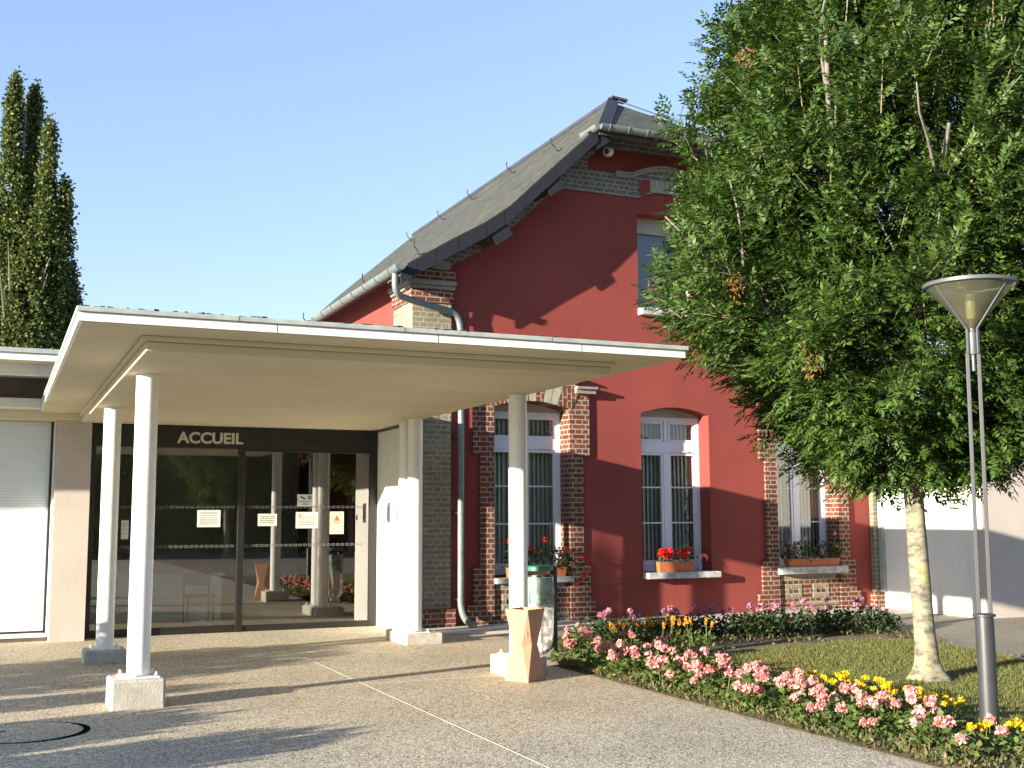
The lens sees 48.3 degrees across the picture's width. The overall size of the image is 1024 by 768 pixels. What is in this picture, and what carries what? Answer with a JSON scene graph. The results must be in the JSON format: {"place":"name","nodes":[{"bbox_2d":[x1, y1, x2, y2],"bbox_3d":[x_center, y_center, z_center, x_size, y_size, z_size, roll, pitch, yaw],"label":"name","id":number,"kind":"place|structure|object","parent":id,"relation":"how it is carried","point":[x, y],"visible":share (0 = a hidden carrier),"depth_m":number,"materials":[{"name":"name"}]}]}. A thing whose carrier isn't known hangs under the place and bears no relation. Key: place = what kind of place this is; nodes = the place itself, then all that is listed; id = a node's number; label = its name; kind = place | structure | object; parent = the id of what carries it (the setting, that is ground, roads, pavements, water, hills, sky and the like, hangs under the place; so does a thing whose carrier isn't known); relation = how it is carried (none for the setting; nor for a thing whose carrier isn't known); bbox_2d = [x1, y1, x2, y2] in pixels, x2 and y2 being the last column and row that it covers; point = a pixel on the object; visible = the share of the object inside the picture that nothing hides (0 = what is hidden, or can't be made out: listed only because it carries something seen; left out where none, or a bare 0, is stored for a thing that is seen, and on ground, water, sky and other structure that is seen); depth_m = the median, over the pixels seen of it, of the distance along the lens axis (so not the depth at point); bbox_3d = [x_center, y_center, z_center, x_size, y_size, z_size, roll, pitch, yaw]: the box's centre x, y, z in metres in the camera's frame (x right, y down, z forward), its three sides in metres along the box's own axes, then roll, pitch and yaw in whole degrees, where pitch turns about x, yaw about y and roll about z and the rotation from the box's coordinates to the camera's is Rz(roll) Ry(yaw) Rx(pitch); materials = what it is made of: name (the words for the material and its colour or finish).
{"place":"outdoors","nodes":[
{"label":"outdoors","id":0,"kind":"place"},
{"bbox_2d":[0,626,935,767],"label":"pavement","id":1,"kind":"structure","parent":0,"point":[257,694],"depth_m":9.56,"materials":[{"name":"beige concrete"}]},
{"bbox_2d":[0,722,90,743],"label":"manhole cover","id":2,"kind":"object","parent":1,"relation":"on","point":[23,732],"visible":1,"depth_m":8.87,"materials":[{"name":"grey metal"}]},
{"bbox_2d":[40,304,688,710],"bbox_3d":[-2.386,1.549,12.734,5.210,3.208,7.956,3,-7,-24],"label":"entrance canopy","id":3,"kind":"object","parent":1,"relation":"on","point":[146,372],"visible":0.94,"depth_m":10.57,"materials":[{"name":"white paint"}]},
{"bbox_2d":[298,654,549,767],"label":"paving joint","id":4,"kind":"object","parent":1,"relation":"on","point":[436,716],"visible":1,"depth_m":9.33,"materials":[{"name":"beige concrete"}]},
{"bbox_2d":[505,607,544,682],"bbox_3d":[0.133,2.644,11.610,0.296,0.715,0.296,-5,-8,37],"label":"ashtray bin","id":5,"kind":"object","parent":1,"relation":"on","point":[525,662],"visible":1,"depth_m":11.50,"materials":[{"name":"ceramic"}]},
{"bbox_2d":[528,565,557,656],"bbox_3d":[0.337,2.701,13.561,0.379,1.088,0.364,3,-7,-24],"label":"bag holder","id":6,"kind":"object","parent":1,"relation":"on","point":[540,589],"visible":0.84,"depth_m":13.49,"materials":[{"name":"green metal"}]},
{"bbox_2d":[0,0,1023,392],"label":"sky","id":7,"kind":"structure","parent":0,"point":[248,158],"materials":[{"name":"blue"}]},
{"bbox_2d":[490,613,1023,767],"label":"path","id":8,"kind":"structure","parent":0,"point":[960,631],"depth_m":16.23,"materials":[{"name":"grey concrete"}]},
{"bbox_2d":[425,607,911,635],"bbox_3d":[2.713,3.740,18.107,8.800,0.050,1.100,3,-7,-24],"label":"cement apron","id":9,"kind":"object","parent":8,"relation":"on","point":[479,629],"visible":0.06,"depth_m":17.07,"materials":[{"name":"grey concrete"}]},
{"bbox_2d":[547,629,1023,767],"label":"flower bed","id":10,"kind":"object","parent":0,"point":[749,646],"visible":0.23,"depth_m":11.88,"materials":[{"name":"soil"}]},
{"bbox_2d":[550,639,583,662],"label":"geranium plant","id":11,"kind":"object","parent":10,"relation":"on","point":[569,643],"visible":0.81,"depth_m":12.88,"materials":[{"name":"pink plant"}]},
{"bbox_2d":[571,633,608,652],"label":"geranium plant","id":12,"kind":"object","parent":10,"relation":"on","point":[587,636],"visible":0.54,"depth_m":13.67,"materials":[{"name":"pink plant"}]},
{"bbox_2d":[570,612,612,640],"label":"rose bush","id":13,"kind":"object","parent":10,"relation":"on","point":[599,614],"visible":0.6,"depth_m":14.80,"materials":[{"name":"green plant"}]},
{"bbox_2d":[580,640,618,665],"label":"geranium plant","id":14,"kind":"object","parent":10,"relation":"on","point":[608,645],"visible":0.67,"depth_m":12.40,"materials":[{"name":"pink plant"}]},
{"bbox_2d":[591,615,626,639],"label":"rose bush","id":15,"kind":"object","parent":10,"relation":"on","point":[604,618],"visible":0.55,"depth_m":14.75,"materials":[{"name":"green plant"}]},
{"bbox_2d":[590,607,631,637],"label":"rose bush","id":16,"kind":"object","parent":10,"relation":"on","point":[607,611],"visible":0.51,"depth_m":14.98,"materials":[{"name":"green plant"}]},
{"bbox_2d":[596,652,637,676],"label":"geranium plant","id":17,"kind":"object","parent":10,"relation":"on","point":[611,657],"visible":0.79,"depth_m":11.86,"materials":[{"name":"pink plant"}]},
{"bbox_2d":[606,608,649,641],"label":"rose bush","id":18,"kind":"object","parent":10,"relation":"on","point":[630,610],"visible":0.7,"depth_m":14.82,"materials":[{"name":"green plant"}]},
{"bbox_2d":[608,650,654,680],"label":"geranium plant","id":19,"kind":"object","parent":10,"relation":"on","point":[636,653],"visible":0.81,"depth_m":11.65,"materials":[{"name":"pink plant"}]},
{"bbox_2d":[619,645,653,671],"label":"geranium plant","id":20,"kind":"object","parent":10,"relation":"on","point":[648,654],"visible":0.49,"depth_m":12.10,"materials":[{"name":"pink plant"}]},
{"bbox_2d":[633,654,673,679],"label":"geranium plant","id":21,"kind":"object","parent":10,"relation":"on","point":[661,658],"visible":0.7,"depth_m":11.36,"materials":[{"name":"pink plant"}]},
{"bbox_2d":[640,661,680,688],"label":"geranium plant","id":22,"kind":"object","parent":10,"relation":"on","point":[656,664],"visible":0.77,"depth_m":11.04,"materials":[{"name":"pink plant"}]},
{"bbox_2d":[655,669,693,692],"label":"geranium plant","id":23,"kind":"object","parent":10,"relation":"on","point":[667,676],"visible":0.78,"depth_m":10.81,"materials":[{"name":"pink plant"}]},
{"bbox_2d":[665,662,716,685],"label":"geranium plant","id":24,"kind":"object","parent":10,"relation":"on","point":[687,666],"visible":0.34,"depth_m":11.13,"materials":[{"name":"pink plant"}]},
{"bbox_2d":[679,616,704,646],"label":"celosia plant","id":25,"kind":"object","parent":10,"relation":"on","point":[685,623],"visible":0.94,"depth_m":14.45,"materials":[{"name":"green plant"}]},
{"bbox_2d":[677,676,713,697],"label":"geranium plant","id":26,"kind":"object","parent":10,"relation":"on","point":[694,680],"visible":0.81,"depth_m":10.43,"materials":[{"name":"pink plant"}]},
{"bbox_2d":[676,604,715,638],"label":"rose bush","id":27,"kind":"object","parent":10,"relation":"on","point":[691,613],"visible":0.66,"depth_m":15.26,"materials":[{"name":"green plant"}]},
{"bbox_2d":[677,668,715,690],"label":"geranium plant","id":28,"kind":"object","parent":10,"relation":"on","point":[700,673],"visible":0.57,"depth_m":10.64,"materials":[{"name":"pink plant"}]},
{"bbox_2d":[683,659,727,686],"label":"geranium plant","id":29,"kind":"object","parent":10,"relation":"on","point":[697,663],"visible":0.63,"depth_m":10.87,"materials":[{"name":"pink plant"}]},
{"bbox_2d":[695,617,719,646],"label":"celosia plant","id":30,"kind":"object","parent":10,"relation":"on","point":[709,634],"visible":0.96,"depth_m":14.46,"materials":[{"name":"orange plant"}]},
{"bbox_2d":[694,646,732,667],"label":"geranium plant","id":31,"kind":"object","parent":10,"relation":"on","point":[705,651],"visible":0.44,"depth_m":11.88,"materials":[{"name":"pink plant"}]},
{"bbox_2d":[697,604,737,637],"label":"rose bush","id":32,"kind":"object","parent":10,"relation":"on","point":[712,608],"visible":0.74,"depth_m":15.38,"materials":[{"name":"green plant"}]},
{"bbox_2d":[702,668,748,702],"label":"geranium plant","id":33,"kind":"object","parent":10,"relation":"on","point":[730,672],"visible":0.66,"depth_m":10.23,"materials":[{"name":"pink plant"}]},
{"bbox_2d":[713,607,754,637],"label":"rose bush","id":34,"kind":"object","parent":10,"relation":"on","point":[722,611],"visible":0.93,"depth_m":15.35,"materials":[{"name":"green plant"}]},
{"bbox_2d":[715,669,752,690],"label":"geranium plant","id":35,"kind":"object","parent":10,"relation":"on","point":[740,673],"visible":0.41,"depth_m":10.60,"materials":[{"name":"pink plant"}]},
{"bbox_2d":[716,679,767,709],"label":"geranium plant","id":36,"kind":"object","parent":10,"relation":"on","point":[738,683],"visible":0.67,"depth_m":9.88,"materials":[{"name":"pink plant"}]},
{"bbox_2d":[722,603,771,637],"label":"rose bush","id":37,"kind":"object","parent":10,"relation":"on","point":[746,614],"visible":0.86,"depth_m":15.40,"materials":[{"name":"green plant"}]},
{"bbox_2d":[729,660,773,685],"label":"geranium plant","id":38,"kind":"object","parent":10,"relation":"on","point":[756,665],"visible":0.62,"depth_m":10.81,"materials":[{"name":"pink plant"}]},
{"bbox_2d":[731,671,777,697],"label":"geranium plant","id":39,"kind":"object","parent":10,"relation":"on","point":[755,675],"visible":0.36,"depth_m":10.37,"materials":[{"name":"pink plant"}]},
{"bbox_2d":[733,683,778,713],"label":"geranium plant","id":40,"kind":"object","parent":10,"relation":"on","point":[749,688],"visible":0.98,"depth_m":9.61,"materials":[{"name":"green plant"}]},
{"bbox_2d":[736,673,780,699],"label":"geranium plant","id":41,"kind":"object","parent":10,"relation":"on","point":[765,678],"visible":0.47,"depth_m":10.08,"materials":[{"name":"pink plant"}]},
{"bbox_2d":[735,603,782,636],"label":"rose bush","id":42,"kind":"object","parent":10,"relation":"on","point":[762,605],"visible":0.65,"depth_m":15.54,"materials":[{"name":"green plant"}]},
{"bbox_2d":[739,606,783,636],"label":"rose bush","id":43,"kind":"object","parent":10,"relation":"on","point":[769,624],"visible":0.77,"depth_m":15.37,"materials":[{"name":"green plant"}]},
{"bbox_2d":[755,604,795,634],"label":"rose bush","id":44,"kind":"object","parent":10,"relation":"on","point":[780,612],"visible":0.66,"depth_m":15.60,"materials":[{"name":"green plant"}]},
{"bbox_2d":[765,602,802,635],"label":"rose bush","id":45,"kind":"object","parent":10,"relation":"on","point":[788,619],"visible":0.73,"depth_m":15.57,"materials":[{"name":"green plant"}]},
{"bbox_2d":[544,625,1023,767],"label":"ground cover","id":46,"kind":"object","parent":10,"relation":"on","point":[927,753],"visible":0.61,"depth_m":9.29,"materials":[{"name":"plant"}]},
{"bbox_2d":[767,667,806,695],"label":"geranium plant","id":47,"kind":"object","parent":10,"relation":"on","point":[786,673],"visible":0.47,"depth_m":10.47,"materials":[{"name":"pink plant"}]},
{"bbox_2d":[758,676,815,712],"bbox_3d":[2.361,2.640,9.703,0.492,0.334,0.481,-4,-8,32],"label":"geranium plant","id":48,"kind":"object","parent":10,"relation":"on","point":[780,684],"visible":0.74,"depth_m":9.66,"materials":[{"name":"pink plant"}]},
{"bbox_2d":[775,679,816,702],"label":"geranium plant","id":49,"kind":"object","parent":10,"relation":"on","point":[792,682],"visible":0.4,"depth_m":10.03,"materials":[{"name":"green plant"}]},
{"bbox_2d":[778,693,817,716],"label":"geranium plant","id":50,"kind":"object","parent":10,"relation":"on","point":[794,697],"visible":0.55,"depth_m":9.44,"materials":[{"name":"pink plant"}]},
{"bbox_2d":[790,603,827,634],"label":"rose bush","id":51,"kind":"object","parent":10,"relation":"on","point":[812,605],"visible":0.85,"depth_m":15.74,"materials":[{"name":"green plant"}]},
{"bbox_2d":[791,598,834,634],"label":"rose bush","id":52,"kind":"object","parent":10,"relation":"on","point":[804,601],"visible":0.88,"depth_m":15.80,"materials":[{"name":"green plant"}]},
{"bbox_2d":[785,701,841,730],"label":"geranium plant","id":53,"kind":"object","parent":10,"relation":"on","point":[816,706],"visible":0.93,"depth_m":8.93,"materials":[{"name":"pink plant"}]},
{"bbox_2d":[800,674,846,701],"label":"geranium plant","id":54,"kind":"object","parent":10,"relation":"on","point":[810,679],"visible":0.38,"depth_m":9.81,"materials":[{"name":"pink plant"}]},
{"bbox_2d":[799,691,852,724],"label":"geranium plant","id":55,"kind":"object","parent":10,"relation":"on","point":[823,698],"visible":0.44,"depth_m":9.16,"materials":[{"name":"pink plant"}]},
{"bbox_2d":[806,597,851,633],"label":"rose bush","id":56,"kind":"object","parent":10,"relation":"on","point":[828,607],"visible":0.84,"depth_m":15.85,"materials":[{"name":"green plant"}]},
{"bbox_2d":[824,674,852,693],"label":"marigold plant","id":57,"kind":"object","parent":10,"relation":"on","point":[833,681],"visible":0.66,"depth_m":10.27,"materials":[{"name":"yellow plant"}]},
{"bbox_2d":[826,683,861,719],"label":"geranium plant","id":58,"kind":"object","parent":10,"relation":"on","point":[844,687],"visible":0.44,"depth_m":9.38,"materials":[{"name":"pink plant"}]},
{"bbox_2d":[815,701,873,737],"bbox_3d":[2.530,2.546,8.692,0.452,0.262,0.459,-2,-7,11],"label":"geranium plant","id":59,"kind":"object","parent":10,"relation":"on","point":[839,709],"visible":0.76,"depth_m":8.69,"materials":[{"name":"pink plant"}]},
{"bbox_2d":[826,682,876,703],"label":"geranium plant","id":60,"kind":"object","parent":10,"relation":"on","point":[854,688],"visible":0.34,"depth_m":9.78,"materials":[{"name":"pink plant"}]},
{"bbox_2d":[833,602,874,632],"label":"rose bush","id":61,"kind":"object","parent":10,"relation":"on","point":[855,604],"visible":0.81,"depth_m":15.89,"materials":[{"name":"green plant"}]},
{"bbox_2d":[830,694,882,727],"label":"geranium plant","id":62,"kind":"object","parent":10,"relation":"on","point":[861,699],"visible":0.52,"depth_m":8.90,"materials":[{"name":"pink plant"}]},
{"bbox_2d":[843,599,884,632],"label":"rose bush","id":63,"kind":"object","parent":10,"relation":"on","point":[872,612],"visible":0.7,"depth_m":16.00,"materials":[{"name":"green plant"}]},
{"bbox_2d":[840,717,892,741],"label":"geranium plant","id":64,"kind":"object","parent":10,"relation":"on","point":[871,722],"visible":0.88,"depth_m":8.39,"materials":[{"name":"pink plant"}]},
{"bbox_2d":[850,597,893,632],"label":"rose bush","id":65,"kind":"object","parent":10,"relation":"on","point":[863,606],"visible":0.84,"depth_m":16.01,"materials":[{"name":"green plant"}]},
{"bbox_2d":[846,696,904,733],"bbox_3d":[2.776,2.526,8.700,0.452,0.273,0.415,-6,-9,39],"label":"geranium plant","id":66,"kind":"object","parent":10,"relation":"on","point":[886,720],"visible":0.6,"depth_m":8.72,"materials":[{"name":"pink plant"}]},
{"bbox_2d":[865,690,921,730],"bbox_3d":[2.946,2.539,8.876,0.454,0.304,0.474,1,-7,-7],"label":"geranium plant","id":67,"kind":"object","parent":10,"relation":"on","point":[882,696],"visible":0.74,"depth_m":8.89,"materials":[{"name":"pink plant"}]},
{"bbox_2d":[880,717,935,748],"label":"geranium plant","id":68,"kind":"object","parent":10,"relation":"on","point":[914,721],"visible":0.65,"depth_m":8.28,"materials":[{"name":"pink plant"}]},
{"bbox_2d":[882,684,935,720],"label":"geranium plant","id":69,"kind":"object","parent":10,"relation":"on","point":[909,688],"visible":0.32,"depth_m":9.14,"materials":[{"name":"pink plant"}]},
{"bbox_2d":[892,691,954,729],"bbox_3d":[3.193,2.536,8.818,0.478,0.332,0.488,4,-8,-31],"label":"geranium plant","id":70,"kind":"object","parent":10,"relation":"on","point":[913,699],"visible":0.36,"depth_m":8.81,"materials":[{"name":"pink plant"}]},
{"bbox_2d":[898,694,966,741],"bbox_3d":[3.112,2.494,8.499,0.507,0.344,0.495,1,-7,-12],"label":"geranium plant","id":71,"kind":"object","parent":10,"relation":"on","point":[919,710],"visible":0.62,"depth_m":8.53,"materials":[{"name":"pink plant"}]},
{"bbox_2d":[899,717,969,756],"bbox_3d":[2.977,2.465,7.955,0.492,0.286,0.501,-1,-7,4],"label":"geranium plant","id":72,"kind":"object","parent":10,"relation":"on","point":[941,722],"visible":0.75,"depth_m":7.98,"materials":[{"name":"green plant"}]},
{"bbox_2d":[914,715,981,749],"bbox_3d":[3.137,2.521,8.260,0.468,0.260,0.470,3,-7,-25],"label":"geranium plant","id":73,"kind":"object","parent":10,"relation":"on","point":[963,725],"visible":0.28,"depth_m":8.23,"materials":[{"name":"pink plant"}]},
{"bbox_2d":[940,701,974,723],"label":"marigold plant","id":74,"kind":"object","parent":10,"relation":"on","point":[958,704],"visible":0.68,"depth_m":8.94,"materials":[{"name":"yellow plant"}]},
{"bbox_2d":[932,732,992,763],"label":"geranium plant","id":75,"kind":"object","parent":10,"relation":"on","point":[960,739],"visible":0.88,"depth_m":7.66,"materials":[{"name":"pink plant"}]},
{"bbox_2d":[922,274,1018,735],"bbox_3d":[3.622,0.934,8.828,0.711,3.486,0.710,3,-7,-24],"label":"street lamp","id":76,"kind":"object","parent":10,"relation":"on","point":[969,303],"visible":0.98,"depth_m":8.80,"materials":[{"name":"grey metal"}]},
{"bbox_2d":[963,720,1009,754],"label":"marigold plant","id":77,"kind":"object","parent":10,"relation":"on","point":[986,724],"visible":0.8,"depth_m":7.86,"materials":[{"name":"yellow plant"}]},
{"bbox_2d":[958,713,1019,746],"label":"geranium plant","id":78,"kind":"object","parent":10,"relation":"on","point":[991,719],"visible":0.41,"depth_m":8.27,"materials":[{"name":"pink plant"}]},
{"bbox_2d":[974,724,1023,758],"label":"geranium plant","id":79,"kind":"object","parent":10,"relation":"on","point":[1000,729],"visible":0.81,"depth_m":7.85,"materials":[{"name":"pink plant"}]},
{"bbox_2d":[998,721,1023,755],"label":"marigold plant","id":80,"kind":"object","parent":10,"relation":"on","point":[1010,724],"visible":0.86,"depth_m":7.91,"materials":[{"name":"yellow plant"}]},
{"bbox_2d":[703,636,1023,730],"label":"lawn","id":81,"kind":"structure","parent":0,"point":[897,677],"depth_m":12.18,"materials":[{"name":"plant"}]},
{"bbox_2d":[630,0,1023,681],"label":"ash tree","id":82,"kind":"object","parent":81,"relation":"on","point":[840,106],"visible":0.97,"depth_m":10.76,"materials":[{"name":"green plant"}]},
{"bbox_3d":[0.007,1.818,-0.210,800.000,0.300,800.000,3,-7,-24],"label":"ground","id":83,"kind":"structure","parent":0,"visible":0},
{"bbox_2d":[0,66,87,349],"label":"poplar tree","id":84,"kind":"object","parent":83,"relation":"on","point":[41,299],"visible":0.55,"depth_m":37.19,"materials":[{"name":"green plant"}]},
{"bbox_2d":[0,346,398,642],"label":"entrance wing","id":85,"kind":"structure","parent":83,"relation":"on","point":[241,478],"depth_m":16.92,"materials":[{"name":"beige paint"}]},
{"bbox_2d":[115,571,224,623],"bbox_3d":[-5.539,3.415,18.339,1.700,0.747,0.700,3,-7,-24],"label":"reception desk","id":86,"kind":"object","parent":85,"relation":"on","point":[167,598],"visible":0.58,"depth_m":18.09,"materials":[{"name":"laminate"}]},
{"bbox_2d":[182,560,214,625],"bbox_3d":[-4.847,3.224,17.667,0.440,0.967,0.475,3,-7,-24],"label":"chair","id":87,"kind":"object","parent":85,"relation":"on","point":[197,572],"visible":0.98,"depth_m":17.82,"materials":[{"name":"metal"}]},
{"bbox_2d":[197,510,220,526],"bbox_3d":[-4.395,1.952,16.569,0.330,0.245,0.004,3,-7,-24],"label":"paper notice","id":88,"kind":"object","parent":85,"relation":"attached to","point":[208,518],"visible":1,"depth_m":16.57,"materials":[{"name":"white paper"}]},
{"bbox_2d":[258,514,276,525],"bbox_3d":[-3.620,2.011,16.912,0.280,0.180,0.004,3,-7,-24],"label":"paper notice","id":89,"kind":"object","parent":85,"relation":"attached to","point":[267,519],"visible":1,"depth_m":16.91,"materials":[{"name":"white paper"}]},
{"bbox_2d":[297,494,312,505],"bbox_3d":[-3.112,1.748,17.172,0.235,0.176,0.004,3,-7,-24],"label":"surveillance sign","id":90,"kind":"object","parent":85,"relation":"attached to","point":[304,499],"visible":1,"depth_m":17.17,"materials":[{"name":"white paper"}]},
{"bbox_2d":[296,512,317,527],"bbox_3d":[-3.078,2.043,17.151,0.335,0.242,0.008,3,-7,-24],"label":"paper notice","id":91,"kind":"object","parent":85,"relation":"attached to","point":[306,519],"visible":1,"depth_m":17.15,"materials":[{"name":"white paper"}]},
{"bbox_2d":[330,512,343,533],"bbox_3d":[-2.658,2.105,17.334,0.217,0.338,0.004,3,-7,-24],"label":"warning sign","id":92,"kind":"object","parent":85,"relation":"attached to","point":[336,522],"visible":1,"depth_m":17.34,"materials":[{"name":"beige paper"}]},
{"bbox_2d":[297,95,923,627],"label":"red building","id":93,"kind":"structure","parent":83,"relation":"on","point":[559,235],"depth_m":18.75,"materials":[{"name":"paint"}]},
{"bbox_2d":[494,404,573,583],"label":"window","id":94,"kind":"structure","parent":93,"relation":"in","point":[543,423],"depth_m":18.31,"materials":[{"name":"white glass"}]},
{"bbox_2d":[502,537,593,584],"bbox_3d":[0.554,2.742,17.705,1.453,0.753,0.419,3,-7,-24],"label":"window box","id":95,"kind":"object","parent":93,"relation":"on","point":[562,569],"visible":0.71,"depth_m":17.73,"materials":[{"name":"ceramic"}]},
{"bbox_2d":[637,218,688,317],"bbox_3d":[2.608,-1.962,19.407,1.250,1.738,0.530,3,-7,-24],"label":"window","id":96,"kind":"structure","parent":93,"relation":"in","point":[649,227],"depth_m":19.55,"materials":[{"name":"white glass"}]},
{"bbox_2d":[654,546,698,571],"bbox_3d":[2.673,2.854,18.649,0.804,0.421,0.342,3,-7,-24],"label":"window box","id":97,"kind":"object","parent":93,"relation":"on","point":[669,565],"visible":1,"depth_m":18.61,"materials":[{"name":"ceramic"}]},
{"bbox_2d":[641,409,721,578],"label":"window","id":98,"kind":"structure","parent":93,"relation":"in","point":[665,446],"depth_m":19.32,"materials":[{"name":"white glass"}]},
{"bbox_2d":[781,531,843,566],"bbox_3d":[5.201,2.855,19.796,1.254,0.603,0.368,3,-7,-24],"label":"window box","id":99,"kind":"object","parent":93,"relation":"on","point":[807,561],"visible":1,"depth_m":19.73,"materials":[{"name":"ceramic"}]},
{"bbox_2d":[776,417,848,574],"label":"window","id":100,"kind":"structure","parent":93,"relation":"in","point":[792,502],"depth_m":20.33,"materials":[{"name":"white glass"}]},
{"bbox_2d":[687,437,1023,618],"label":"white building","id":101,"kind":"structure","parent":83,"relation":"on","point":[950,538],"depth_m":18.69,"materials":[{"name":"paint"}]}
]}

